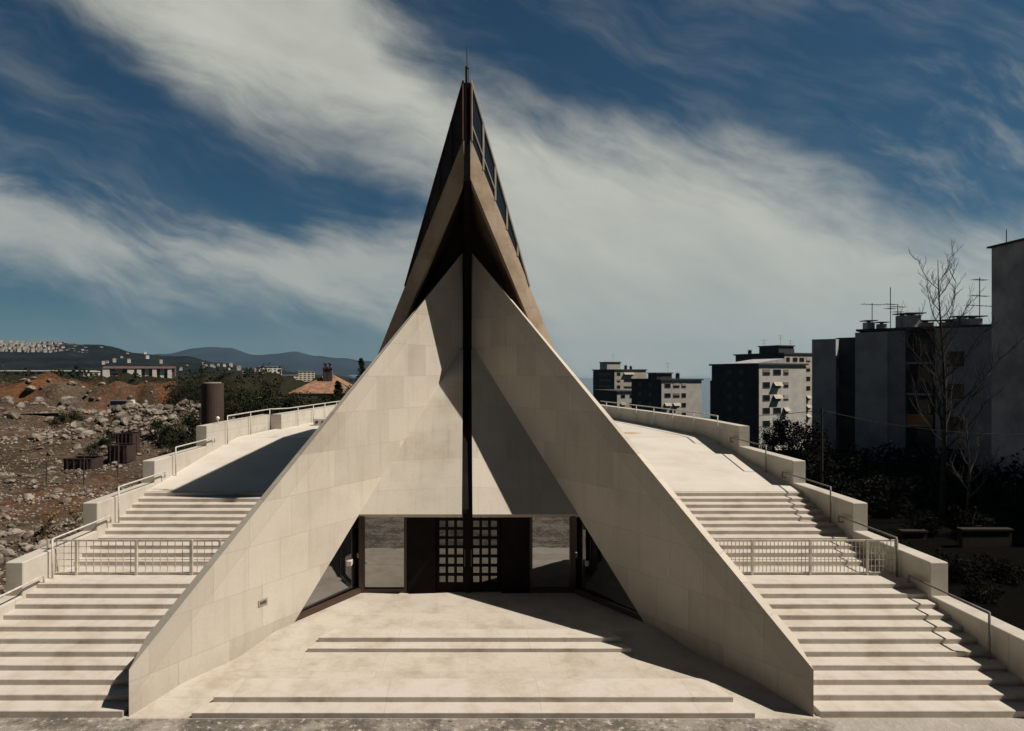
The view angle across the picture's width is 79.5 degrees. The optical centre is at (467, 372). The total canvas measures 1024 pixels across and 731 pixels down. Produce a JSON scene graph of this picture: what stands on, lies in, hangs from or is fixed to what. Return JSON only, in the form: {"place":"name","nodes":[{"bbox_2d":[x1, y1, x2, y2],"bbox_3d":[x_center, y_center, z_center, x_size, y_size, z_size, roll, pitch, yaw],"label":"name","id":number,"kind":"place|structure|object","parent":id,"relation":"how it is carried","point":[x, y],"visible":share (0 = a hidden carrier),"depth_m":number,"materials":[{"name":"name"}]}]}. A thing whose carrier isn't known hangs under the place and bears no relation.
{"place":"outdoors","nodes":[
{"label":"outdoors","id":0,"kind":"place"},
{"bbox_2d":[63,456,103,469],"bbox_3d":[-25.632,6.093,40.980,1.850,0.915,1.460,0,0,0],"label":"rusty skip","id":1,"kind":"object","parent":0,"point":[91,462],"visible":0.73,"depth_m":40.31,"materials":[{"name":"metal"}]},
{"bbox_2d":[0,342,318,376],"bbox_3d":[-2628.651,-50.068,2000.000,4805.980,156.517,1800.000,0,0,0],"label":"hill","id":2,"kind":"structure","parent":0,"point":[90,359],"depth_m":1665.62,"materials":[{"name":"plant"}]},
{"bbox_2d":[154,347,371,374],"bbox_3d":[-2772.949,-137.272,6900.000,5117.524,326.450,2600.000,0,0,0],"label":"mountains","id":3,"kind":"structure","parent":0,"point":[293,361],"depth_m":6523.98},
{"bbox_2d":[121,591,821,718],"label":"entrance floor","id":4,"kind":"structure","parent":0,"point":[653,653],"depth_m":14.16,"materials":[{"name":"stone"}]},
{"bbox_2d":[192,629,754,717],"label":"entrance steps","id":5,"kind":"structure","parent":4,"relation":"on","point":[472,698],"depth_m":12.61,"materials":[{"name":"concrete"}]},
{"bbox_2d":[240,418,702,436],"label":"terrace","id":6,"kind":"structure","parent":0,"point":[629,429],"depth_m":32.31,"materials":[{"name":"concrete"}]},
{"bbox_2d":[227,401,339,443],"bbox_3d":[-10.040,2.612,35.779,0.690,1.324,15.488,0,0,9],"label":"handrail","id":7,"kind":"object","parent":6,"relation":"on","point":[269,414],"visible":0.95,"depth_m":33.38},
{"bbox_2d":[601,401,717,443],"bbox_3d":[10.534,2.612,35.515,0.317,1.324,14.985,0,0,-8],"label":"handrail","id":8,"kind":"object","parent":6,"relation":"on","point":[667,409],"visible":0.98,"depth_m":33.44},
{"bbox_2d":[0,371,1023,713],"bbox_3d":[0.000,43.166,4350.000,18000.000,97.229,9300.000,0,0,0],"label":"ground","id":9,"kind":"structure","parent":0,"point":[126,385],"depth_m":42.92,"materials":[{"name":"soil"}]},
{"bbox_2d":[0,370,82,375],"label":"long hall","id":10,"kind":"structure","parent":9,"relation":"on","point":[40,372],"depth_m":431.52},
{"bbox_2d":[35,519,50,540],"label":"dry weed","id":11,"kind":"object","parent":9,"relation":"on","point":[46,522],"visible":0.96,"depth_m":23.19,"materials":[{"name":"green plant"}]},
{"bbox_2d":[39,511,61,536],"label":"dry weed","id":12,"kind":"object","parent":9,"relation":"on","point":[53,515],"visible":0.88,"depth_m":23.52,"materials":[{"name":"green plant"}]},
{"bbox_2d":[47,412,72,428],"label":"shrub","id":13,"kind":"object","parent":9,"relation":"on","point":[62,418],"visible":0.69,"depth_m":65.76,"materials":[{"name":"green plant"}]},
{"bbox_2d":[55,408,86,424],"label":"shrub","id":14,"kind":"object","parent":9,"relation":"on","point":[74,416],"visible":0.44,"depth_m":67.85,"materials":[{"name":"green plant"}]},
{"bbox_2d":[83,441,102,455],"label":"shrub","id":15,"kind":"object","parent":9,"relation":"on","point":[93,446],"visible":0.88,"depth_m":46.85,"materials":[{"name":"green plant"}]},
{"bbox_2d":[99,429,115,444],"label":"shrub","id":16,"kind":"object","parent":9,"relation":"on","point":[108,432],"visible":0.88,"depth_m":49.98,"materials":[{"name":"green plant"}]},
{"bbox_2d":[0,376,234,596],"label":"rubble","id":17,"kind":"object","parent":9,"relation":"on","point":[7,554],"visible":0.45,"depth_m":50.69,"materials":[{"name":"stone"}]},
{"bbox_2d":[103,366,136,376],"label":"apartment block","id":18,"kind":"structure","parent":9,"relation":"on","point":[108,371],"depth_m":411.40,"materials":[{"name":"paint"}]},
{"bbox_2d":[107,443,136,462],"bbox_3d":[-25.035,5.813,44.480,1.400,1.265,1.360,0,0,0],"label":"rusty skip","id":19,"kind":"object","parent":9,"relation":"on","point":[127,452],"visible":0.88,"depth_m":43.86,"materials":[{"name":"metal"}]},
{"bbox_2d":[109,400,135,408],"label":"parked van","id":20,"kind":"object","parent":9,"relation":"on","point":[112,403],"visible":0.11,"depth_m":96.98,"materials":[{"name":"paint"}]},
{"bbox_2d":[115,432,139,452],"bbox_3d":[-25.984,5.413,46.980,1.300,1.665,1.160,0,0,0],"label":"rusty skip","id":21,"kind":"object","parent":9,"relation":"on","point":[126,437],"visible":0.44,"depth_m":46.46,"materials":[{"name":"metal"}]},
{"bbox_2d":[144,417,164,439],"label":"shrub","id":22,"kind":"object","parent":9,"relation":"on","point":[157,423],"visible":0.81,"depth_m":49.69,"materials":[{"name":"green plant"}]},
{"bbox_2d":[137,366,175,377],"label":"apartment block","id":23,"kind":"structure","parent":9,"relation":"on","point":[158,371],"depth_m":412.64,"materials":[{"name":"paint"}]},
{"bbox_2d":[0,405,335,620],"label":"parapet wall","id":24,"kind":"structure","parent":9,"relation":"on","point":[26,568],"depth_m":20.11,"materials":[{"name":"stone"}]},
{"bbox_2d":[157,422,179,447],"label":"shrub","id":25,"kind":"object","parent":9,"relation":"on","point":[168,428],"visible":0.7,"depth_m":48.79,"materials":[{"name":"green plant"}]},
{"bbox_2d":[164,384,187,404],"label":"broadleaf tree","id":26,"kind":"object","parent":9,"relation":"on","point":[176,397],"visible":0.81,"depth_m":57.77,"materials":[{"name":"green plant"}]},
{"bbox_2d":[0,360,354,396],"bbox_3d":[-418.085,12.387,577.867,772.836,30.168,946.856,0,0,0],"label":"scrub","id":27,"kind":"object","parent":9,"relation":"on","point":[201,371],"visible":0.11,"depth_m":119.55,"materials":[{"name":"green plant"}]},
{"bbox_2d":[165,427,191,453],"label":"shrub","id":28,"kind":"object","parent":9,"relation":"on","point":[181,436],"visible":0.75,"depth_m":46.71,"materials":[{"name":"green plant"}]},
{"bbox_2d":[158,378,199,403],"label":"broadleaf tree","id":29,"kind":"object","parent":9,"relation":"on","point":[170,385],"visible":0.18,"depth_m":71.57,"materials":[{"name":"green plant"}]},
{"bbox_2d":[171,409,200,442],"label":"shrub","id":30,"kind":"object","parent":9,"relation":"on","point":[190,420],"visible":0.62,"depth_m":49.70,"materials":[{"name":"green plant"}]},
{"bbox_2d":[178,434,195,449],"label":"shrub","id":31,"kind":"object","parent":9,"relation":"on","point":[190,445],"visible":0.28,"depth_m":43.67,"materials":[{"name":"green plant"}]},
{"bbox_2d":[180,380,200,405],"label":"broadleaf tree","id":32,"kind":"object","parent":9,"relation":"on","point":[192,389],"visible":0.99,"depth_m":53.94,"materials":[{"name":"green plant"}]},
{"bbox_2d":[201,382,223,424],"bbox_3d":[-12.950,3.630,31.200,1.073,6.300,1.073,0,0,0],"label":"storage tank","id":33,"kind":"object","parent":9,"relation":"on","point":[212,401],"visible":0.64,"depth_m":30.74,"materials":[{"name":"metal"}]},
{"bbox_2d":[199,381,232,415],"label":"broadleaf tree","id":34,"kind":"object","parent":9,"relation":"on","point":[226,392],"visible":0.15,"depth_m":55.14,"materials":[{"name":"green plant"}]},
{"bbox_2d":[224,389,244,419],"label":"broadleaf tree","id":35,"kind":"object","parent":9,"relation":"on","point":[233,396],"visible":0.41,"depth_m":55.71,"materials":[{"name":"green plant"}]},
{"bbox_2d":[224,386,273,418],"bbox_3d":[-19.194,3.774,53.909,3.904,5.267,3.842,0,0,-34],"label":"broadleaf tree","id":36,"kind":"object","parent":9,"relation":"on","point":[246,405],"visible":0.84,"depth_m":53.63,"materials":[{"name":"green plant"}]},
{"bbox_2d":[246,383,288,414],"bbox_3d":[-18.759,3.774,57.162,4.204,5.671,4.136,0,0,-5],"label":"broadleaf tree","id":37,"kind":"object","parent":9,"relation":"on","point":[267,395],"visible":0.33,"depth_m":56.70,"materials":[{"name":"green plant"}]},
{"bbox_2d":[256,366,281,374],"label":"tower block","id":38,"kind":"structure","parent":9,"relation":"on","point":[274,368],"depth_m":621.58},
{"bbox_2d":[260,391,301,428],"bbox_3d":[-16.864,4.240,56.305,4.375,5.149,5.019,0,0,-29],"label":"broadleaf tree","id":39,"kind":"object","parent":9,"relation":"on","point":[277,403],"visible":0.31,"depth_m":55.14,"materials":[{"name":"green plant"}]},
{"bbox_2d":[278,390,314,412],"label":"broadleaf tree","id":40,"kind":"object","parent":9,"relation":"on","point":[289,400],"visible":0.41,"depth_m":56.67,"materials":[{"name":"green plant"}]},
{"bbox_2d":[295,371,314,381],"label":"apartment block","id":41,"kind":"structure","parent":9,"relation":"on","point":[305,376],"depth_m":650.36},
{"bbox_2d":[292,396,330,410],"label":"broadleaf tree","id":42,"kind":"object","parent":9,"relation":"on","point":[308,403],"visible":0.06,"depth_m":53.56,"materials":[{"name":"green plant"}]},
{"bbox_2d":[302,392,330,406],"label":"broadleaf tree","id":43,"kind":"object","parent":9,"relation":"on","point":[317,402],"visible":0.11,"depth_m":60.36,"materials":[{"name":"green plant"}]},
{"bbox_2d":[289,363,352,405],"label":"tiled house","id":44,"kind":"structure","parent":9,"relation":"on","point":[324,384],"depth_m":79.55,"materials":[{"name":"tile"}]},
{"bbox_2d":[316,390,343,406],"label":"broadleaf tree","id":45,"kind":"object","parent":9,"relation":"on","point":[334,398],"visible":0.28,"depth_m":57.82,"materials":[{"name":"green plant"}]},
{"bbox_2d":[332,381,342,404],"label":"fir tree","id":46,"kind":"object","parent":9,"relation":"on","point":[338,386],"visible":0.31,"depth_m":59.78,"materials":[{"name":"green plant"}]},
{"bbox_2d":[355,358,364,381],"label":"fir tree","id":47,"kind":"object","parent":9,"relation":"on","point":[361,368],"visible":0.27,"depth_m":79.78,"materials":[{"name":"green plant"}]},
{"bbox_2d":[129,46,813,716],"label":"church","id":48,"kind":"structure","parent":9,"relation":"on","point":[469,436],"depth_m":17.62,"materials":[{"name":"concrete"}]},
{"bbox_2d":[363,516,406,592],"bbox_3d":[-2.390,5.168,17.700,1.300,2.335,0.101,0,0,0],"label":"window","id":49,"kind":"structure","parent":48,"relation":"in","point":[384,538],"depth_m":17.72,"materials":[{"name":"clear glass"}]},
{"bbox_2d":[436,514,464,591],"bbox_3d":[-0.467,5.125,17.706,0.845,2.380,0.128,0,0,0],"label":"door","id":50,"kind":"structure","parent":48,"relation":"in","point":[450,537],"depth_m":17.70,"materials":[{"name":"wood"}]},
{"bbox_2d":[471,514,499,591],"bbox_3d":[0.523,5.125,17.706,0.855,2.380,0.128,0,0,0],"label":"door","id":51,"kind":"structure","parent":48,"relation":"in","point":[485,531],"depth_m":17.70,"materials":[{"name":"metal"}]},
{"bbox_2d":[529,516,571,592],"bbox_3d":[2.420,5.168,17.700,1.240,2.335,0.101,0,0,0],"label":"window","id":52,"kind":"structure","parent":48,"relation":"in","point":[550,538],"depth_m":17.72,"materials":[{"name":"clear glass"}]},
{"bbox_2d":[593,389,630,407],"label":"apartment block","id":53,"kind":"structure","parent":9,"relation":"on","point":[616,395],"depth_m":218.48,"materials":[{"name":"white concrete"}]},
{"bbox_2d":[593,354,646,397],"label":"apartment block","id":54,"kind":"structure","parent":9,"relation":"on","point":[610,375],"depth_m":270.61,"materials":[{"name":"grey concrete"}]},
{"bbox_2d":[629,373,703,417],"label":"apartment block","id":55,"kind":"structure","parent":9,"relation":"on","point":[663,390],"depth_m":180.43,"materials":[{"name":"white concrete"}]},
{"bbox_2d":[709,358,808,449],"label":"apartment block","id":56,"kind":"structure","parent":9,"relation":"on","point":[755,388],"depth_m":137.23,"materials":[{"name":"white concrete"}]},
{"bbox_2d":[754,422,789,455],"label":"evergreen tree","id":57,"kind":"object","parent":9,"relation":"on","point":[771,448],"visible":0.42,"depth_m":65.72,"materials":[{"name":"green plant"}]},
{"bbox_2d":[733,335,811,432],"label":"apartment block","id":58,"kind":"structure","parent":9,"relation":"on","point":[786,353],"depth_m":181.35,"materials":[{"name":"grey concrete"}]},
{"bbox_2d":[766,415,810,458],"bbox_3d":[30.426,6.240,57.884,3.682,4.647,4.297,0,0,-6],"label":"evergreen tree","id":59,"kind":"object","parent":9,"relation":"on","point":[782,432],"visible":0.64,"depth_m":57.94,"materials":[{"name":"green plant"}]},
{"bbox_2d":[778,419,835,470],"bbox_3d":[28.950,6.368,52.298,4.476,4.841,3.835,0,0,28],"label":"evergreen tree","id":60,"kind":"object","parent":9,"relation":"on","point":[809,437],"visible":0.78,"depth_m":51.95,"materials":[{"name":"green plant"}]},
{"bbox_2d":[600,404,1023,685],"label":"parapet wall","id":61,"kind":"structure","parent":9,"relation":"on","point":[1007,644],"depth_m":18.50,"materials":[{"name":"concrete"}]},
{"bbox_2d":[817,408,826,487],"bbox_3d":[23.693,5.386,41.000,0.600,6.096,0.200,0,0,0],"label":"wire pole","id":62,"kind":"object","parent":9,"relation":"on","point":[821,450],"visible":0.78,"depth_m":40.94,"materials":[{"name":"wood"}]},
{"bbox_2d":[827,411,1023,435],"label":"overhead cable","id":63,"kind":"object","parent":62,"relation":"attached to","point":[923,428],"visible":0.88,"depth_m":35.92,"materials":[{"name":"metal"}]},
{"bbox_2d":[805,452,865,493],"bbox_3d":[24.913,7.189,42.062,3.834,3.486,4.002,0,0,0],"label":"garden shrub","id":64,"kind":"object","parent":9,"relation":"on","point":[815,473],"visible":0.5,"depth_m":41.49,"materials":[{"name":"green plant"}]},
{"bbox_2d":[817,443,873,477],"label":"garden shrub","id":65,"kind":"object","parent":9,"relation":"on","point":[827,453],"visible":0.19,"depth_m":48.12,"materials":[{"name":"green plant"}]},
{"bbox_2d":[817,475,874,522],"bbox_3d":[20.678,7.293,33.930,3.274,2.852,3.137,0,0,-38],"label":"garden shrub","id":66,"kind":"object","parent":9,"relation":"on","point":[860,496],"visible":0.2,"depth_m":33.69,"materials":[{"name":"green plant"}]},
{"bbox_2d":[825,446,884,484],"bbox_3d":[29.192,7.165,46.037,3.834,3.486,4.002,0,0,-21],"label":"garden shrub","id":67,"kind":"object","parent":9,"relation":"on","point":[849,459],"visible":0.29,"depth_m":45.42,"materials":[{"name":"green plant"}]},
{"bbox_2d":[835,471,884,502],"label":"garden shrub","id":68,"kind":"object","parent":9,"relation":"on","point":[845,485],"visible":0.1,"depth_m":39.00,"materials":[{"name":"green plant"}]},
{"bbox_2d":[837,447,901,491],"bbox_3d":[28.857,7.240,43.937,4.002,3.486,3.834,0,0,-3],"label":"garden shrub","id":69,"kind":"object","parent":9,"relation":"on","point":[885,469],"visible":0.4,"depth_m":43.45,"materials":[{"name":"green plant"}]},
{"bbox_2d":[856,444,911,484],"bbox_3d":[31.117,7.183,45.953,4.002,3.486,3.834,0,0,11],"label":"garden shrub","id":70,"kind":"object","parent":9,"relation":"on","point":[899,469],"visible":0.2,"depth_m":45.10,"materials":[{"name":"green plant"}]},
{"bbox_2d":[854,471,921,518],"bbox_3d":[24.633,7.368,36.074,3.486,3.169,3.638,0,0,25],"label":"garden shrub","id":71,"kind":"object","parent":9,"relation":"on","point":[888,508],"visible":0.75,"depth_m":35.54,"materials":[{"name":"green plant"}]},
{"bbox_2d":[812,277,991,471],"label":"apartment block","id":72,"kind":"structure","parent":9,"relation":"on","point":[864,373],"depth_m":54.91,"materials":[{"name":"grey concrete"}]},
{"bbox_2d":[918,338,930,351],"bbox_3d":[40.491,-2.050,54.359,0.900,2.100,0.030,0,0,41],"label":"window","id":73,"kind":"structure","parent":72,"relation":"in","point":[928,340],"depth_m":54.29,"materials":[{"name":"black glass"}]},
{"bbox_2d":[918,369,930,382],"bbox_3d":[40.491,0.700,54.359,0.900,2.100,0.030,0,0,41],"label":"window","id":74,"kind":"structure","parent":72,"relation":"in","point":[926,378],"depth_m":54.33,"materials":[{"name":"black glass"}]},
{"bbox_2d":[918,400,930,414],"bbox_3d":[40.491,3.450,54.359,0.900,2.100,0.030,0,0,41],"label":"window","id":75,"kind":"structure","parent":72,"relation":"in","point":[926,409],"depth_m":54.29,"materials":[{"name":"black glass"}]},
{"bbox_2d":[918,431,930,445],"bbox_3d":[40.491,6.200,54.359,0.900,2.100,0.030,0,0,41],"label":"window","id":76,"kind":"structure","parent":72,"relation":"in","point":[924,437],"depth_m":54.33,"materials":[{"name":"black glass"}]},
{"bbox_2d":[947,351,963,366],"bbox_3d":[41.260,-1.135,51.832,1.100,1.330,0.170,0,0,41],"label":"window","id":77,"kind":"structure","parent":72,"relation":"in","point":[951,354],"depth_m":51.83,"materials":[{"name":"black glass"}]},
{"bbox_2d":[947,384,963,399],"bbox_3d":[41.260,1.615,51.832,1.100,1.330,0.170,0,0,41],"label":"window","id":78,"kind":"structure","parent":72,"relation":"in","point":[960,386],"depth_m":51.78,"materials":[{"name":"black glass"}]},
{"bbox_2d":[947,416,963,431],"bbox_3d":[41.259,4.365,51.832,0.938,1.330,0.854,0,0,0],"label":"window","id":79,"kind":"structure","parent":72,"relation":"in","point":[955,429],"depth_m":51.83,"materials":[{"name":"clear glass"}]},
{"bbox_2d":[898,529,928,539],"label":"garden wall","id":80,"kind":"structure","parent":9,"relation":"on","point":[913,534],"depth_m":30.00,"materials":[{"name":"concrete"}]},
{"bbox_2d":[899,504,945,536],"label":"garden shrub","id":81,"kind":"object","parent":9,"relation":"on","point":[931,523],"visible":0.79,"depth_m":30.74,"materials":[{"name":"green plant"}]},
{"bbox_2d":[903,442,974,492],"bbox_3d":[33.876,6.976,43.933,4.183,3.802,4.366,0,0,0],"label":"garden shrub","id":82,"kind":"object","parent":9,"relation":"on","point":[917,471],"visible":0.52,"depth_m":44.06,"materials":[{"name":"green plant"}]},
{"bbox_2d":[921,341,959,443],"bbox_3d":[31.171,3.466,40.396,1.920,11.052,3.167,0,0,42],"label":"bare tree","id":83,"kind":"object","parent":9,"relation":"on","point":[938,404],"visible":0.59,"depth_m":39.97,"materials":[{"name":"brown plant"}]},
{"bbox_2d":[932,548,965,576],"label":"garden shrub","id":84,"kind":"object","parent":9,"relation":"on","point":[949,566],"visible":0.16,"depth_m":24.94,"materials":[{"name":"green plant"}]},
{"bbox_2d":[897,237,1021,513],"bbox_3d":[28.306,0.566,35.736,4.632,16.854,5.420,0,0,-24],"label":"bare tree","id":85,"kind":"object","parent":9,"relation":"on","point":[942,378],"visible":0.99,"depth_m":35.93,"materials":[{"name":"brown plant"}]},
{"bbox_2d":[948,556,995,584],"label":"garden shrub","id":86,"kind":"object","parent":9,"relation":"on","point":[961,566],"visible":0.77,"depth_m":23.99,"materials":[{"name":"green plant"}]},
{"bbox_2d":[946,504,999,538],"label":"garden shrub","id":87,"kind":"object","parent":9,"relation":"on","point":[979,519],"visible":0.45,"depth_m":30.13,"materials":[{"name":"green plant"}]},
{"bbox_2d":[944,398,1004,524],"bbox_3d":[27.061,5.157,32.949,2.426,7.672,2.323,0,0,0],"label":"bare tree","id":88,"kind":"object","parent":9,"relation":"on","point":[968,480],"visible":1,"depth_m":32.94,"materials":[{"name":"brown plant"}]},
{"bbox_2d":[949,457,1016,501],"bbox_3d":[33.511,7.242,39.922,3.638,3.169,3.486,0,0,-40],"label":"garden shrub","id":89,"kind":"object","parent":9,"relation":"on","point":[1001,481],"visible":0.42,"depth_m":39.69,"materials":[{"name":"green plant"}]},
{"bbox_2d":[960,576,1006,605],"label":"garden shrub","id":90,"kind":"object","parent":9,"relation":"on","point":[978,596],"visible":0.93,"depth_m":21.95,"materials":[{"name":"green plant"}]},
{"bbox_2d":[956,527,1013,547],"bbox_3d":[24.244,7.798,28.725,2.407,1.038,0.350,0,0,0],"label":"planter","id":91,"kind":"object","parent":9,"relation":"on","point":[969,537],"depth_m":28.60,"materials":[{"name":"concrete"}]},
{"bbox_2d":[969,552,1015,583],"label":"garden shrub","id":92,"kind":"object","parent":9,"relation":"on","point":[990,572],"visible":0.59,"depth_m":24.42,"materials":[{"name":"green plant"}]},
{"bbox_2d":[987,229,1023,485],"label":"tower block","id":93,"kind":"structure","parent":9,"relation":"on","point":[1008,327],"depth_m":44.08,"materials":[{"name":"grey concrete"}]},
{"bbox_2d":[987,557,1023,587],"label":"garden shrub","id":94,"kind":"object","parent":9,"relation":"on","point":[1010,579],"visible":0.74,"depth_m":23.92,"materials":[{"name":"green plant"}]},
{"bbox_2d":[992,448,1023,498],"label":"garden shrub","id":95,"kind":"object","parent":9,"relation":"on","point":[1012,466],"visible":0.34,"depth_m":39.93,"materials":[{"name":"green plant"}]},
{"bbox_2d":[0,714,1023,730],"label":"street","id":96,"kind":"structure","parent":0,"point":[822,724],"depth_m":11.85,"materials":[{"name":"concrete"}]},
{"bbox_2d":[0,437,358,717],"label":"staircase","id":97,"kind":"structure","parent":96,"relation":"on","point":[71,644],"depth_m":15.51,"materials":[{"name":"concrete"}]},
{"bbox_2d":[0,575,44,597],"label":"handrail","id":98,"kind":"object","parent":97,"relation":"on","point":[12,590],"visible":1,"depth_m":15.29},
{"bbox_2d":[51,515,111,578],"bbox_3d":[-11.072,4.932,17.636,0.156,1.076,2.720,0,0,0],"label":"handrail","id":99,"kind":"object","parent":97,"relation":"on","point":[110,521],"visible":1,"depth_m":16.77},
{"bbox_2d":[46,539,225,574],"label":"railing","id":100,"kind":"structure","parent":97,"relation":"on","point":[136,559],"depth_m":16.58,"materials":[{"name":"metal"}]},
{"bbox_2d":[118,471,165,522],"bbox_3d":[-11.072,4.167,20.886,0.156,1.166,3.020,0,0,0],"label":"handrail","id":101,"kind":"object","parent":97,"relation":"on","point":[164,472],"visible":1,"depth_m":19.66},
{"bbox_2d":[175,437,214,475],"bbox_3d":[-11.072,3.346,24.986,0.156,1.104,3.620,0,0,0],"label":"handrail","id":102,"kind":"object","parent":97,"relation":"on","point":[188,444],"visible":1,"depth_m":23.96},
{"bbox_2d":[576,437,1023,717],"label":"staircase","id":103,"kind":"structure","parent":96,"relation":"on","point":[882,645],"depth_m":15.12,"materials":[{"name":"concrete"}]},
{"bbox_2d":[730,437,766,472],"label":"handrail","id":104,"kind":"object","parent":103,"relation":"on","point":[757,444],"visible":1,"depth_m":23.59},
{"bbox_2d":[714,539,894,574],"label":"gate","id":105,"kind":"structure","parent":103,"relation":"on","point":[810,559],"depth_m":16.58,"materials":[{"name":"metal"}]},
{"bbox_2d":[782,471,830,522],"bbox_3d":[11.542,4.167,20.886,0.156,1.166,3.020,0,0,0],"label":"handrail","id":106,"kind":"object","parent":103,"relation":"on","point":[814,482],"visible":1,"depth_m":20.17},
{"bbox_2d":[838,515,897,576],"bbox_3d":[11.542,4.932,17.696,0.156,1.076,2.600,0,0,0],"label":"handrail","id":107,"kind":"object","parent":103,"relation":"on","point":[896,555],"visible":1,"depth_m":16.46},
{"bbox_2d":[907,575,990,659],"bbox_3d":[11.542,5.782,14.736,0.156,1.056,2.520,0,0,0],"label":"handrail","id":108,"kind":"object","parent":103,"relation":"on","point":[975,606],"visible":1,"depth_m":13.86,"materials":[{"name":"metal"}]},
{"bbox_2d":[0,0,1023,377],"label":"sky","id":109,"kind":"structure","parent":0,"point":[689,186],"materials":[{"name":"blue"}]},
{"bbox_2d":[578,378,711,418],"bbox_3d":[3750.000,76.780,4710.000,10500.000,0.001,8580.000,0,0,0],"label":"sea","id":110,"kind":"structure","parent":0,"point":[587,383],"depth_m":2813.07,"materials":[{"name":"blue liquid"}]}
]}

